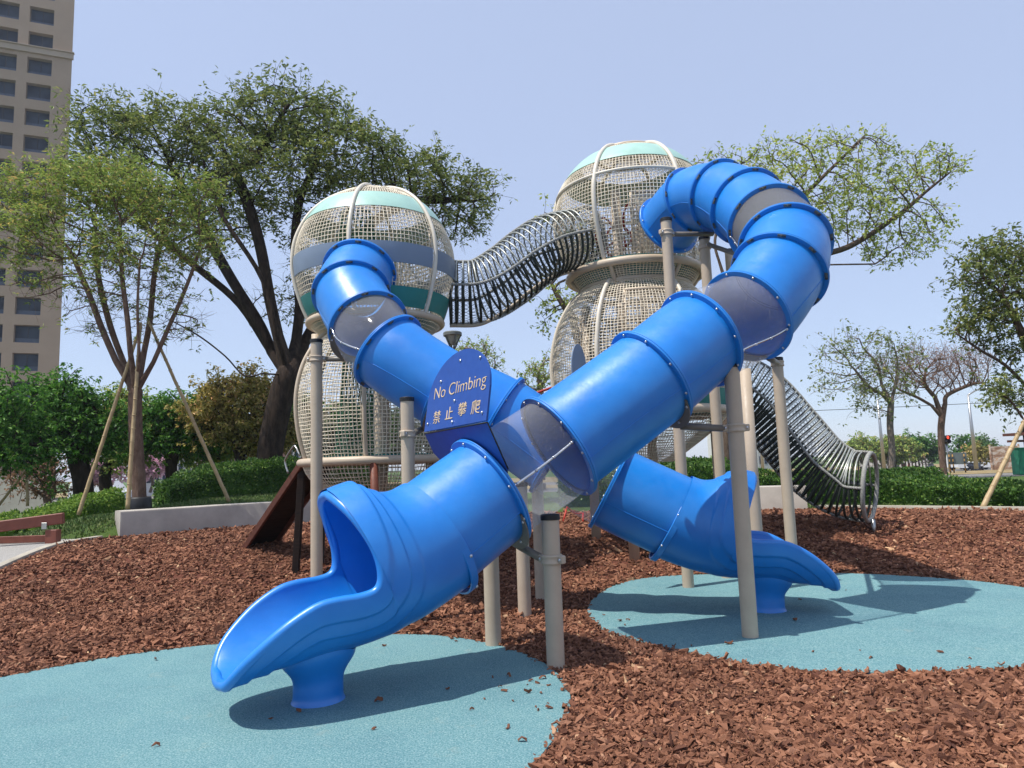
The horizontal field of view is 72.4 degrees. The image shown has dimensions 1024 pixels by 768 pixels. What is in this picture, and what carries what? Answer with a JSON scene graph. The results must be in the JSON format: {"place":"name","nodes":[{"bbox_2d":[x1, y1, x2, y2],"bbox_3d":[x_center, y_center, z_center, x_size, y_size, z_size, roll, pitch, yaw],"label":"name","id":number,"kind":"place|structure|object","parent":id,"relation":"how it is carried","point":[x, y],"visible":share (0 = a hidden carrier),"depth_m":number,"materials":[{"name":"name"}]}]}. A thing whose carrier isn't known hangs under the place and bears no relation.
{"place":"outdoors","nodes":[
{"label":"outdoors","id":0,"kind":"place"},
{"bbox_2d":[0,539,71,562],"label":"pavement","id":1,"kind":"structure","parent":0,"point":[8,551],"depth_m":11.55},
{"bbox_2d":[0,513,64,543],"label":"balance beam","id":2,"kind":"structure","parent":1,"relation":"on","point":[50,535],"depth_m":12.05,"materials":[{"name":"wood"}]},
{"bbox_2d":[146,452,197,495],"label":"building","id":3,"kind":"structure","parent":0,"point":[148,484],"depth_m":89.29,"materials":[{"name":"white glass"}]},
{"bbox_2d":[14,452,1023,538],"bbox_3d":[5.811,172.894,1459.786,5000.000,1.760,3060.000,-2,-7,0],"label":"ground","id":4,"kind":"structure","parent":0,"point":[551,503],"depth_m":20.70,"materials":[{"name":"green plant"}]},
{"bbox_2d":[0,508,19,536],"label":"hedge","id":5,"kind":"object","parent":4,"relation":"on","point":[7,515],"visible":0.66,"depth_m":14.53,"materials":[{"name":"green plant"}]},
{"bbox_2d":[0,467,28,505],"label":"bamboo prop","id":6,"kind":"object","parent":4,"relation":"on","point":[9,491],"visible":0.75,"depth_m":16.85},
{"bbox_2d":[0,475,52,512],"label":"garden wall","id":7,"kind":"structure","parent":4,"relation":"on","point":[12,503],"depth_m":26.09,"materials":[{"name":"concrete"}]},
{"bbox_2d":[0,453,72,507],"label":"tree","id":8,"kind":"object","parent":4,"relation":"on","point":[45,496],"visible":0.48,"depth_m":20.73,"materials":[{"name":"plant"}]},
{"bbox_2d":[0,0,74,475],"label":"apartment building","id":9,"kind":"structure","parent":4,"relation":"on","point":[37,54],"depth_m":86.44,"materials":[{"name":"beige concrete"}]},
{"bbox_2d":[0,134,12,148],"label":"window","id":10,"kind":"structure","parent":9,"relation":"in","point":[5,140],"depth_m":85.91,"materials":[{"name":"grey glass"}]},
{"bbox_2d":[0,107,13,122],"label":"window","id":11,"kind":"structure","parent":9,"relation":"in","point":[6,114],"depth_m":86.27,"materials":[{"name":"grey glass"}]},
{"bbox_2d":[0,81,14,96],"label":"window","id":12,"kind":"structure","parent":9,"relation":"in","point":[6,88],"depth_m":86.65,"materials":[{"name":"grey glass"}]},
{"bbox_2d":[0,55,16,70],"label":"window","id":13,"kind":"structure","parent":9,"relation":"in","point":[6,62],"depth_m":87.02,"materials":[{"name":"grey glass"}]},
{"bbox_2d":[0,29,17,41],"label":"window","id":14,"kind":"structure","parent":9,"relation":"in","point":[7,35],"depth_m":87.41,"materials":[{"name":"grey glass"}]},
{"bbox_2d":[0,3,18,19],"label":"window","id":15,"kind":"structure","parent":9,"relation":"in","point":[9,11],"depth_m":87.74,"materials":[{"name":"grey glass"}]},
{"bbox_2d":[13,354,37,370],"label":"window","id":16,"kind":"structure","parent":9,"relation":"in","point":[21,360],"depth_m":83.96,"materials":[{"name":"grey glass"}]},
{"bbox_2d":[15,326,39,342],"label":"window","id":17,"kind":"structure","parent":9,"relation":"in","point":[24,334],"depth_m":84.31,"materials":[{"name":"grey glass"}]},
{"bbox_2d":[16,298,40,314],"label":"window","id":18,"kind":"structure","parent":9,"relation":"in","point":[26,309],"depth_m":84.70,"materials":[{"name":"grey glass"}]},
{"bbox_2d":[18,271,41,287],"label":"window","id":19,"kind":"structure","parent":9,"relation":"in","point":[24,272],"depth_m":85.06,"materials":[{"name":"grey glass"}]},
{"bbox_2d":[19,244,42,259],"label":"window","id":20,"kind":"structure","parent":9,"relation":"in","point":[37,248],"depth_m":85.59,"materials":[{"name":"grey glass"}]},
{"bbox_2d":[23,163,46,178],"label":"window","id":21,"kind":"structure","parent":9,"relation":"in","point":[28,165],"depth_m":86.54,"materials":[{"name":"grey glass"}]},
{"bbox_2d":[24,137,47,152],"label":"window","id":22,"kind":"structure","parent":9,"relation":"in","point":[37,145],"depth_m":87.10,"materials":[{"name":"grey glass"}]},
{"bbox_2d":[26,111,49,127],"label":"window","id":23,"kind":"structure","parent":9,"relation":"in","point":[32,118],"depth_m":87.48,"materials":[{"name":"grey glass"}]},
{"bbox_2d":[27,85,50,101],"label":"window","id":24,"kind":"structure","parent":9,"relation":"in","point":[33,92],"depth_m":87.90,"materials":[{"name":"grey glass"}]},
{"bbox_2d":[28,60,51,75],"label":"window","id":25,"kind":"structure","parent":9,"relation":"in","point":[35,67],"depth_m":88.32,"materials":[{"name":"grey glass"}]},
{"bbox_2d":[30,34,52,47],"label":"window","id":26,"kind":"structure","parent":9,"relation":"in","point":[36,40],"depth_m":88.75,"materials":[{"name":"grey glass"}]},
{"bbox_2d":[31,9,53,25],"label":"window","id":27,"kind":"structure","parent":9,"relation":"in","point":[37,16],"depth_m":89.10,"materials":[{"name":"grey glass"}]},
{"bbox_2d":[0,365,79,498],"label":"tree","id":28,"kind":"object","parent":4,"relation":"on","point":[14,443],"visible":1,"depth_m":16.42,"materials":[{"name":"green plant"}]},
{"bbox_2d":[25,461,28,505],"bbox_3d":[-11.695,2.388,16.883,0.138,1.109,0.072,-2,-7,0],"label":"bamboo prop","id":29,"kind":"object","parent":28,"relation":"attached to","point":[27,495],"visible":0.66,"depth_m":16.84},
{"bbox_2d":[0,536,102,568],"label":"kerb","id":30,"kind":"structure","parent":4,"relation":"on","point":[10,561],"depth_m":11.07,"materials":[{"name":"concrete"}]},
{"bbox_2d":[21,485,126,532],"bbox_3d":[-9.807,2.807,15.691,1.204,1.028,1.930,-7,-8,36],"label":"hedge","id":31,"kind":"object","parent":4,"relation":"on","point":[109,500],"visible":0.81,"depth_m":15.58,"materials":[{"name":"green plant"}]},
{"bbox_2d":[0,362,161,499],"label":"tree","id":32,"kind":"object","parent":4,"relation":"on","point":[88,430],"visible":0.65,"depth_m":18.27,"materials":[{"name":"green plant"}]},
{"bbox_2d":[89,460,127,490],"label":"tree","id":33,"kind":"object","parent":4,"relation":"on","point":[114,476],"visible":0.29,"depth_m":49.48,"materials":[{"name":"pink plant"}]},
{"bbox_2d":[0,139,242,496],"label":"tree","id":34,"kind":"object","parent":4,"relation":"on","point":[143,207],"visible":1,"depth_m":14.82,"materials":[{"name":"green plant"}]},
{"bbox_2d":[80,382,186,490],"bbox_3d":[-12.667,2.132,23.125,4.003,4.614,2.743,-2,-7,0],"label":"tree","id":35,"kind":"object","parent":4,"relation":"on","point":[106,469],"visible":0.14,"depth_m":22.71,"materials":[{"name":"green plant"}]},
{"bbox_2d":[126,496,151,509],"bbox_3d":[-7.683,2.495,14.438,0.480,0.330,0.480,-2,-7,0],"label":"trunk wrap","id":36,"kind":"object","parent":4,"relation":"on","point":[140,502],"visible":0.55,"depth_m":14.26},
{"bbox_2d":[145,453,177,496],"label":"tree","id":37,"kind":"object","parent":4,"relation":"on","point":[150,475],"visible":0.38,"depth_m":59.23,"materials":[{"name":"pink plant"}]},
{"bbox_2d":[128,385,222,478],"bbox_3d":[-10.886,2.132,23.031,3.471,4.474,2.689,-2,-7,0],"label":"tree","id":38,"kind":"object","parent":4,"relation":"on","point":[169,436],"visible":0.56,"depth_m":22.56,"materials":[{"name":"green plant"}]},
{"bbox_2d":[154,433,245,470],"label":"tree","id":39,"kind":"object","parent":4,"relation":"on","point":[227,454],"visible":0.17,"depth_m":23.60,"materials":[{"name":"green plant"}]},
{"bbox_2d":[115,499,310,535],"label":"wall","id":40,"kind":"structure","parent":4,"relation":"on","point":[146,521],"depth_m":13.74,"materials":[{"name":"concrete"}]},
{"bbox_2d":[163,357,308,463],"bbox_3d":[-8.736,1.697,22.515,4.792,5.072,2.836,-2,-7,0],"label":"tree","id":41,"kind":"object","parent":4,"relation":"on","point":[235,422],"visible":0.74,"depth_m":22.13,"materials":[{"name":"green plant"}]},
{"bbox_2d":[152,453,369,506],"bbox_3d":[-6.209,2.519,18.604,6.149,1.358,1.648,4,-9,-42],"label":"hedge","id":42,"kind":"object","parent":4,"relation":"on","point":[255,475],"visible":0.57,"depth_m":17.43,"materials":[{"name":"green plant"}]},
{"bbox_2d":[43,57,517,459],"bbox_3d":[-6.659,-3.047,20.403,13.838,12.579,5.992,-2,-7,0],"label":"tree","id":43,"kind":"object","parent":4,"relation":"on","point":[283,357],"visible":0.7,"depth_m":20.04,"materials":[{"name":"green plant"}]},
{"bbox_2d":[289,393,423,455],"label":"tree","id":44,"kind":"object","parent":4,"relation":"on","point":[333,426],"visible":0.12,"depth_m":24.39,"materials":[{"name":"green plant"}]},
{"bbox_2d":[443,330,461,348],"bbox_3d":[-1.186,0.891,14.500,0.394,3.997,0.394,-2,-7,0],"label":"street lamp","id":45,"kind":"object","parent":4,"relation":"on","point":[452,337],"visible":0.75,"depth_m":14.62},
{"bbox_2d":[53,464,958,498],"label":"verge","id":46,"kind":"structure","parent":4,"relation":"on","point":[551,479],"depth_m":107.67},
{"bbox_2d":[860,459,930,468],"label":"hoarding","id":47,"kind":"object","parent":46,"relation":"on","point":[871,464],"visible":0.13,"depth_m":99.10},
{"bbox_2d":[12,492,1006,539],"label":"grass","id":48,"kind":"structure","parent":4,"relation":"on","point":[91,520],"depth_m":14.26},
{"bbox_2d":[76,334,136,514],"bbox_3d":[-8.290,0.687,14.449,1.076,3.941,0.086,1,-7,-23],"label":"bamboo prop","id":49,"kind":"object","parent":48,"relation":"on","point":[91,474],"visible":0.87,"depth_m":14.33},
{"bbox_2d":[125,322,141,508],"bbox_3d":[-7.668,0.582,14.204,0.084,3.842,0.590,0,-7,-13],"label":"bamboo prop","id":50,"kind":"object","parent":48,"relation":"on","point":[130,469],"visible":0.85,"depth_m":14.05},
{"bbox_2d":[148,320,230,501],"bbox_3d":[-7.064,0.604,15.315,1.748,4.011,0.087,1,-7,-24],"label":"bamboo prop","id":51,"kind":"object","parent":48,"relation":"on","point":[212,464],"visible":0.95,"depth_m":15.30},
{"bbox_2d":[0,505,1023,767],"bbox_3d":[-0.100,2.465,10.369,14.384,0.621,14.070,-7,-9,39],"label":"bark chips","id":52,"kind":"object","parent":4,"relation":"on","point":[716,743],"visible":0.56,"depth_m":5.93,"materials":[{"name":"wood"}]},
{"bbox_2d":[0,634,570,767],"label":"rubber mat","id":53,"kind":"object","parent":52,"relation":"on","point":[125,711],"visible":0.81,"depth_m":4.29,"materials":[{"name":"rubber"}]},
{"bbox_2d":[483,556,500,645],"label":"support post","id":54,"kind":"object","parent":53,"relation":"on","point":[492,605],"visible":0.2,"depth_m":5.79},
{"bbox_2d":[211,158,834,708],"bbox_3d":[1.161,-0.509,6.471,2.811,5.361,7.028,-7,-9,39],"label":"tube slide","id":55,"kind":"object","parent":53,"relation":"on","point":[435,536],"visible":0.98,"depth_m":5.38,"materials":[{"name":"blue plastic"}]},
{"bbox_2d":[424,349,508,472],"bbox_3d":[-0.353,0.273,5.460,0.289,1.070,1.254,2,-8,-28],"label":"warning sign","id":56,"kind":"object","parent":55,"relation":"attached to","point":[460,393],"visible":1,"depth_m":5.32,"materials":[{"name":"plastic"}]},
{"bbox_2d":[571,344,585,373],"bbox_3d":[0.760,-0.228,7.978,0.014,0.460,0.299,-7,-9,38],"label":"warning sign","id":57,"kind":"object","parent":55,"relation":"attached to","point":[578,360],"visible":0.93,"depth_m":7.96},
{"bbox_2d":[242,445,332,573],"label":"climbing ramp","id":58,"kind":"structure","parent":52,"relation":"on","point":[283,512],"depth_m":10.33,"materials":[{"name":"brown wood"}]},
{"bbox_2d":[306,334,355,576],"bbox_3d":[-1.972,1.096,7.737,0.690,3.304,0.481,-2,-7,0],"label":"support post","id":59,"kind":"object","parent":52,"relation":"on","point":[316,358],"visible":0.86,"depth_m":7.88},
{"bbox_2d":[290,182,454,491],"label":"net tower","id":60,"kind":"structure","parent":52,"relation":"on","point":[412,245],"depth_m":9.01,"materials":[{"name":"beige"}]},
{"bbox_2d":[399,397,426,623],"bbox_3d":[-0.909,1.386,7.043,0.358,2.494,0.637,-2,-7,0],"label":"support post","id":61,"kind":"object","parent":52,"relation":"on","point":[408,433],"visible":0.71,"depth_m":6.89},
{"bbox_2d":[514,482,531,616],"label":"support post","id":62,"kind":"object","parent":52,"relation":"on","point":[523,582],"visible":0.5,"depth_m":6.90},
{"bbox_2d":[532,480,543,599],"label":"support post","id":63,"kind":"object","parent":52,"relation":"on","point":[537,503],"visible":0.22,"depth_m":7.74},
{"bbox_2d":[511,513,565,668],"bbox_3d":[0.186,1.670,5.236,0.368,1.435,0.557,0,-7,-15],"label":"support post","id":64,"kind":"object","parent":52,"relation":"on","point":[551,559],"visible":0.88,"depth_m":5.14,"materials":[{"name":"metal"}]},
{"bbox_2d":[549,140,726,560],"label":"net tower","id":65,"kind":"structure","parent":52,"relation":"on","point":[619,274],"depth_m":10.27,"materials":[{"name":"beige"}]},
{"bbox_2d":[447,205,606,327],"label":"net tunnel","id":66,"kind":"structure","parent":65,"relation":"attached to","point":[554,274],"depth_m":10.10,"materials":[{"name":"metal"}]},
{"bbox_2d":[725,248,732,270],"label":"support post","id":67,"kind":"object","parent":52,"relation":"on","point":[728,258],"visible":0.1,"depth_m":11.04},
{"bbox_2d":[726,360,878,531],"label":"net tunnel","id":68,"kind":"structure","parent":52,"relation":"on","point":[761,411],"depth_m":11.08,"materials":[{"name":"metal"}]},
{"bbox_2d":[587,573,1023,673],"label":"rubber mat","id":69,"kind":"object","parent":52,"relation":"on","point":[890,622],"visible":0.77,"depth_m":6.21,"materials":[{"name":"rubber"}]},
{"bbox_2d":[311,239,840,612],"bbox_3d":[0.230,0.175,7.359,5.642,4.268,1.662,-4,-7,18],"label":"tube slide","id":70,"kind":"object","parent":69,"relation":"on","point":[657,511],"visible":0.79,"depth_m":6.86,"materials":[{"name":"blue plastic"}]},
{"bbox_2d":[659,217,713,587],"bbox_3d":[2.267,0.321,8.533,0.919,4.744,0.163,2,-8,-32],"label":"support post","id":71,"kind":"object","parent":69,"relation":"on","point":[667,233],"visible":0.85,"depth_m":8.48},
{"bbox_2d":[670,363,758,637],"bbox_3d":[1.674,1.102,5.794,0.743,2.594,0.579,-2,-7,0],"label":"support post","id":72,"kind":"object","parent":69,"relation":"on","point":[735,427],"visible":0.8,"depth_m":5.85,"materials":[{"name":"metal"}]},
{"bbox_2d":[698,236,733,577],"bbox_3d":[2.768,0.323,8.405,0.163,4.676,1.299,0,-7,-19],"label":"support post","id":73,"kind":"object","parent":69,"relation":"on","point":[705,245],"visible":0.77,"depth_m":8.87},
{"bbox_2d":[740,368,762,530],"bbox_3d":[2.707,1.211,7.842,0.132,2.786,0.132,-2,-7,0],"label":"support post","id":74,"kind":"object","parent":69,"relation":"on","point":[750,439],"visible":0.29,"depth_m":7.85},
{"bbox_2d":[744,353,796,544],"bbox_3d":[2.881,1.036,7.489,0.538,3.041,2.341,-6,-8,34],"label":"support post","id":75,"kind":"object","parent":69,"relation":"on","point":[777,364],"visible":0.84,"depth_m":8.44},
{"bbox_2d":[527,193,596,344],"bbox_3d":[1.740,-1.157,21.341,2.452,9.765,1.868,1,-7,-20],"label":"tree","id":76,"kind":"object","parent":4,"relation":"on","point":[563,304],"visible":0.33,"depth_m":21.41,"materials":[{"name":"green plant"}]},
{"bbox_2d":[556,455,729,506],"bbox_3d":[3.507,2.556,18.530,4.714,1.340,1.390,-2,-7,0],"label":"hedge","id":77,"kind":"object","parent":4,"relation":"on","point":[699,467],"visible":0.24,"depth_m":18.10,"materials":[{"name":"green plant"}]},
{"bbox_2d":[527,469,1012,488],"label":"verge","id":78,"kind":"structure","parent":4,"relation":"on","point":[952,473],"depth_m":35.53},
{"bbox_2d":[877,392,902,468],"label":"street lamp","id":79,"kind":"object","parent":78,"relation":"on","point":[882,446],"visible":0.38,"depth_m":47.73,"materials":[{"name":"metal"}]},
{"bbox_2d":[945,435,950,471],"bbox_3d":[23.447,3.780,37.604,0.300,2.055,0.360,-2,-7,0],"label":"traffic light","id":80,"kind":"object","parent":78,"relation":"on","point":[947,439],"visible":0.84,"depth_m":37.64,"materials":[{"name":"metal"}]},
{"bbox_2d":[947,452,967,472],"bbox_3d":[22.715,4.028,35.635,0.978,1.150,0.158,-2,-7,0],"label":"notice board","id":81,"kind":"object","parent":78,"relation":"on","point":[956,458],"visible":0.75,"depth_m":35.66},
{"bbox_2d":[967,387,991,468],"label":"street lamp","id":82,"kind":"object","parent":78,"relation":"on","point":[975,458],"visible":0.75,"depth_m":49.71,"materials":[{"name":"metal"}]},
{"bbox_2d":[988,444,1019,469],"bbox_3d":[26.525,3.918,37.669,1.624,1.350,0.115,-2,-7,0],"label":"mural fence","id":83,"kind":"object","parent":78,"relation":"on","point":[997,454],"visible":0.67,"depth_m":37.67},
{"bbox_2d":[759,485,807,509],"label":"wall","id":84,"kind":"structure","parent":4,"relation":"on","point":[770,497],"depth_m":14.23,"materials":[{"name":"concrete"}]},
{"bbox_2d":[686,121,975,463],"bbox_3d":[10.434,-2.575,22.435,9.510,12.254,3.288,-2,-7,0],"label":"tree","id":85,"kind":"object","parent":4,"relation":"on","point":[867,235],"visible":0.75,"depth_m":22.59,"materials":[{"name":"green plant"}]},
{"bbox_2d":[834,430,887,469],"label":"tree","id":86,"kind":"object","parent":4,"relation":"on","point":[860,442],"visible":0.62,"depth_m":83.59,"materials":[{"name":"green plant"}]},
{"bbox_2d":[800,318,935,468],"bbox_3d":[13.866,0.653,26.864,5.033,6.652,2.812,-2,-7,0],"label":"tree","id":87,"kind":"object","parent":4,"relation":"on","point":[865,387],"visible":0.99,"depth_m":27.02,"materials":[{"name":"green plant"}]},
{"bbox_2d":[819,465,943,477],"bbox_3d":[12.610,3.390,25.540,6.042,0.785,1.315,-1,-7,-5],"label":"hedge","id":88,"kind":"object","parent":4,"relation":"on","point":[913,469],"visible":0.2,"depth_m":25.33,"materials":[{"name":"green plant"}]},
{"bbox_2d":[758,467,1023,505],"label":"hedge","id":89,"kind":"object","parent":4,"relation":"on","point":[904,487],"visible":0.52,"depth_m":14.45,"materials":[{"name":"green plant"}]},
{"bbox_2d":[872,434,928,468],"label":"tree","id":90,"kind":"object","parent":4,"relation":"on","point":[903,445],"visible":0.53,"depth_m":83.15,"materials":[{"name":"green plant"}]},
{"bbox_2d":[902,427,935,466],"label":"tree","id":91,"kind":"object","parent":4,"relation":"on","point":[919,438],"visible":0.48,"depth_m":83.90,"materials":[{"name":"green plant"}]},
{"bbox_2d":[820,505,1023,510],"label":"kerb","id":92,"kind":"structure","parent":4,"relation":"on","point":[1021,508],"depth_m":12.91,"materials":[{"name":"concrete"}]},
{"bbox_2d":[980,418,1023,507],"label":"bamboo prop","id":93,"kind":"object","parent":92,"relation":"on","point":[990,491],"visible":0.98,"depth_m":12.75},
{"bbox_2d":[918,433,952,468],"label":"tree","id":94,"kind":"object","parent":4,"relation":"on","point":[932,452],"visible":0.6,"depth_m":83.81,"materials":[{"name":"green plant"}]},
{"bbox_2d":[866,336,1005,478],"bbox_3d":[17.602,1.045,29.047,6.079,6.136,3.389,-2,-7,0],"label":"tree","id":95,"kind":"object","parent":4,"relation":"on","point":[939,410],"visible":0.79,"depth_m":28.94,"materials":[{"name":"brown plant"}]},
{"bbox_2d":[950,433,987,468],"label":"tree","id":96,"kind":"object","parent":4,"relation":"on","point":[960,441],"visible":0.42,"depth_m":84.25,"materials":[{"name":"green plant"}]},
{"bbox_2d":[919,221,1023,432],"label":"tree","id":97,"kind":"object","parent":4,"relation":"on","point":[986,303],"visible":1,"depth_m":13.63,"materials":[{"name":"green plant"}]},
{"bbox_2d":[961,440,992,469],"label":"tree","id":98,"kind":"object","parent":4,"relation":"on","point":[983,453],"visible":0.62,"depth_m":68.98,"materials":[{"name":"green plant"}]},
{"bbox_2d":[955,432,1005,449],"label":"tree","id":99,"kind":"object","parent":4,"relation":"on","point":[984,441],"visible":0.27,"depth_m":83.97,"materials":[{"name":"green plant"}]},
{"bbox_2d":[53,468,1006,501],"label":"road","id":100,"kind":"structure","parent":0,"point":[547,483],"depth_m":80.95,"materials":[{"name":"asphalt"}]},
{"bbox_2d":[68,480,131,497],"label":"parked van","id":101,"kind":"object","parent":100,"relation":"on","point":[116,484],"visible":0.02,"depth_m":59.11,"materials":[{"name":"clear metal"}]},
{"bbox_2d":[56,0,1023,481],"label":"sky","id":102,"kind":"structure","parent":0,"point":[528,90],"materials":[{"name":"blue"}]},
{"bbox_2d":[707,419,711,457],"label":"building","id":103,"kind":"structure","parent":0,"point":[709,444],"depth_m":157.84,"materials":[{"name":"white glass"}]},
{"bbox_2d":[756,434,779,468],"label":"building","id":104,"kind":"structure","parent":0,"point":[767,465],"depth_m":139.00,"materials":[{"name":"white glass"}]},
{"bbox_2d":[527,473,1023,492],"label":"pavement","id":105,"kind":"structure","parent":0,"point":[963,475],"depth_m":30.96,"materials":[{"name":"concrete"}]},
{"bbox_2d":[455,335,505,372],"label":"tree","id":106,"kind":"object","parent":105,"relation":"on","point":[484,349],"visible":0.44,"depth_m":30.22,"materials":[{"name":"green plant"}]},
{"bbox_2d":[512,349,570,489],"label":"tree","id":107,"kind":"object","parent":105,"relation":"on","point":[538,375],"visible":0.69,"depth_m":32.13,"materials":[{"name":"green plant"}]},
{"bbox_2d":[1002,428,1023,442],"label":"shelter","id":108,"kind":"object","parent":105,"relation":"on","point":[1012,434],"visible":0.55,"depth_m":30.90,"materials":[{"name":"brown wood"}]},
{"bbox_2d":[1011,447,1023,474],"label":"utility cabinet","id":109,"kind":"object","parent":105,"relation":"on","point":[1017,458],"visible":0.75,"depth_m":29.56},
{"bbox_2d":[787,402,999,411],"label":"overhead wire","id":110,"kind":"object","parent":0,"point":[901,406],"visible":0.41,"depth_m":46.01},
{"bbox_2d":[966,459,982,470],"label":"scooter","id":111,"kind":"object","parent":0,"point":[970,465],"visible":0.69,"depth_m":65.23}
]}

